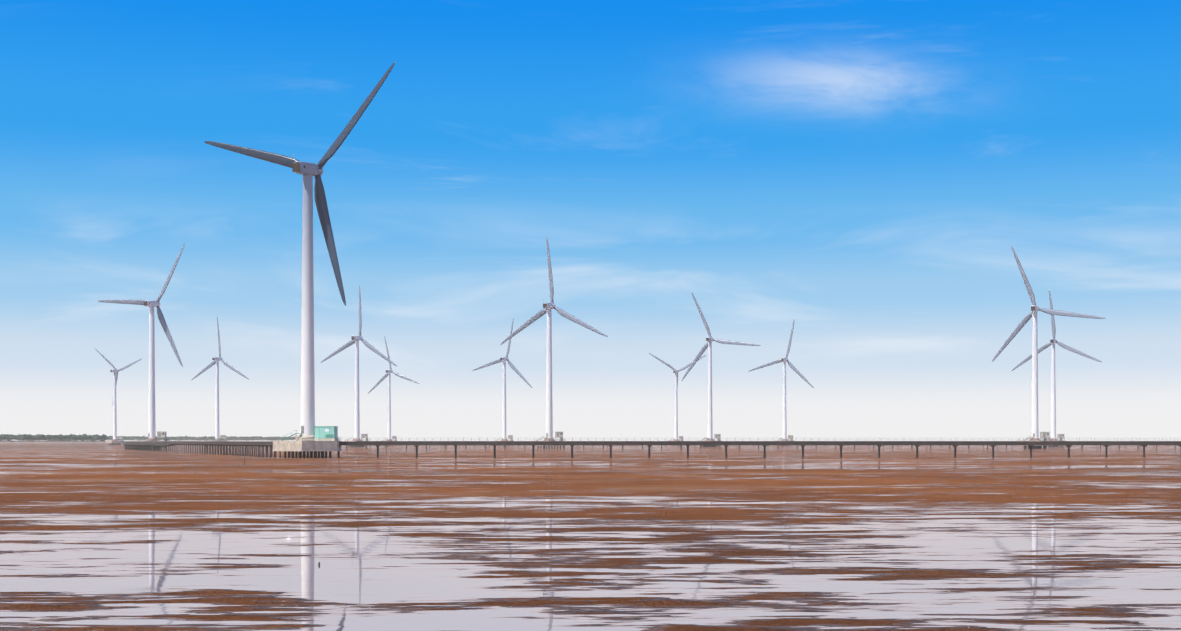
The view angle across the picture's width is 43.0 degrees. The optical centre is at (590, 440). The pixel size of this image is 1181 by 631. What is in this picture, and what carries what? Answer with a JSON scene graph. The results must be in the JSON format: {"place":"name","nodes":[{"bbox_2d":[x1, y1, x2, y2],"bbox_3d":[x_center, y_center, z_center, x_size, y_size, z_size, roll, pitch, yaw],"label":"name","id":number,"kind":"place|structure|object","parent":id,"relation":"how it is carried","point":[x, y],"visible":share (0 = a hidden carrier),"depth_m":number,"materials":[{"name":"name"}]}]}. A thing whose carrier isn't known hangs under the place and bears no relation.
{"place":"outdoors","nodes":[
{"label":"outdoors","id":0,"kind":"place"},
{"bbox_2d":[0,441,1180,630],"bbox_3d":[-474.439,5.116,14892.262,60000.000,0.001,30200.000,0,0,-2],"label":"mudflat","id":1,"kind":"structure","parent":0,"point":[100,536],"depth_m":78.23,"materials":[{"name":"brown soil"}]},
{"bbox_2d":[0,440,104,444],"bbox_3d":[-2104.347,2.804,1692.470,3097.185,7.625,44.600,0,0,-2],"label":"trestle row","id":2,"kind":"object","parent":1,"relation":"on","point":[52,441],"visible":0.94,"depth_m":1718.76,"materials":[{"name":"concrete"}]},
{"bbox_2d":[0,434,108,440],"bbox_3d":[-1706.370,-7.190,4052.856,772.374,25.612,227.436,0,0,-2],"label":"tree line","id":3,"kind":"object","parent":1,"relation":"on","point":[39,437],"visible":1,"depth_m":3979.53,"materials":[{"name":"green plant"}]},
{"bbox_2d":[94,348,140,444],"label":"wind turbine","id":4,"kind":"object","parent":1,"relation":"on","point":[115,436],"visible":0.96,"depth_m":1721.85,"materials":[{"name":"paint"}]},
{"bbox_2d":[97,243,184,448],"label":"wind turbine","id":5,"kind":"object","parent":1,"relation":"on","point":[151,304],"visible":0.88,"depth_m":875.19,"materials":[{"name":"paint"}]},
{"bbox_2d":[89,436,295,441],"bbox_3d":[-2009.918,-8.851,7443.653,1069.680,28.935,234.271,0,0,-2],"label":"mangrove tree line","id":6,"kind":"object","parent":1,"relation":"on","point":[124,438],"visible":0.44,"depth_m":7377.54,"materials":[{"name":"green plant"}]},
{"bbox_2d":[123,438,281,457],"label":"trestle","id":7,"kind":"object","parent":1,"relation":"on","point":[145,445],"visible":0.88,"depth_m":550.79,"materials":[{"name":"metal"}]},
{"bbox_2d":[191,318,248,445],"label":"wind turbine","id":8,"kind":"object","parent":1,"relation":"on","point":[216,360],"visible":0.88,"depth_m":1467.04,"materials":[{"name":"paint"}]},
{"bbox_2d":[204,62,394,457],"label":"wind turbine","id":9,"kind":"object","parent":1,"relation":"on","point":[312,437],"visible":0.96,"depth_m":440.51,"materials":[{"name":"paint"}]},
{"bbox_2d":[321,285,397,446],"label":"wind turbine","id":10,"kind":"object","parent":1,"relation":"on","point":[355,339],"visible":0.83,"depth_m":1169.05,"materials":[{"name":"paint"}]},
{"bbox_2d":[368,336,419,440],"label":"wind turbine","id":11,"kind":"object","parent":1,"relation":"on","point":[388,374],"visible":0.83,"depth_m":1732.15,"materials":[{"name":"paint"}]},
{"bbox_2d":[472,318,531,445],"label":"wind turbine","id":12,"kind":"object","parent":1,"relation":"on","point":[512,366],"visible":0.9,"depth_m":1468.78,"materials":[{"name":"paint"}]},
{"bbox_2d":[500,236,607,448],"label":"wind turbine","id":13,"kind":"object","parent":1,"relation":"on","point":[550,306],"visible":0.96,"depth_m":889.45,"materials":[{"name":"paint"}]},
{"bbox_2d":[125,441,1180,448],"bbox_3d":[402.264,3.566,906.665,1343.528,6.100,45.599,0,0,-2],"label":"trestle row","id":14,"kind":"object","parent":1,"relation":"on","point":[762,441],"visible":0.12,"depth_m":885.21,"materials":[{"name":"concrete"}]},
{"bbox_2d":[649,353,705,440],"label":"wind turbine","id":15,"kind":"object","parent":1,"relation":"on","point":[675,371],"visible":0.85,"depth_m":1739.38,"materials":[{"name":"paint"}]},
{"bbox_2d":[682,292,760,446],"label":"wind turbine","id":16,"kind":"object","parent":1,"relation":"on","point":[708,345],"visible":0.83,"depth_m":1184.80,"materials":[{"name":"paint"}]},
{"bbox_2d":[355,441,1153,446],"bbox_3d":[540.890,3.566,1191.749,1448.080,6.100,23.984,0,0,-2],"label":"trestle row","id":17,"kind":"object","parent":1,"relation":"on","point":[636,445],"visible":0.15,"depth_m":1166.41,"materials":[{"name":"concrete"}]},
{"bbox_2d":[338,438,1180,457],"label":"trestle","id":18,"kind":"object","parent":1,"relation":"on","point":[955,444],"visible":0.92,"depth_m":446.42,"materials":[{"name":"metal"}]},
{"bbox_2d":[748,319,814,445],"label":"wind turbine","id":19,"kind":"object","parent":1,"relation":"on","point":[784,419],"visible":0.94,"depth_m":1478.82,"materials":[{"name":"paint"}]},
{"bbox_2d":[992,246,1105,448],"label":"wind turbine","id":20,"kind":"object","parent":1,"relation":"on","point":[1034,435],"visible":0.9,"depth_m":907.73,"materials":[{"name":"paint"}]},
{"bbox_2d":[1012,290,1101,446],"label":"wind turbine","id":21,"kind":"object","parent":1,"relation":"on","point":[1053,341],"visible":0.88,"depth_m":1203.73,"materials":[{"name":"paint"}]},
{"bbox_2d":[0,0,1180,440],"label":"sky","id":22,"kind":"structure","parent":0,"point":[866,175],"materials":[{"name":"blue"}]}
]}

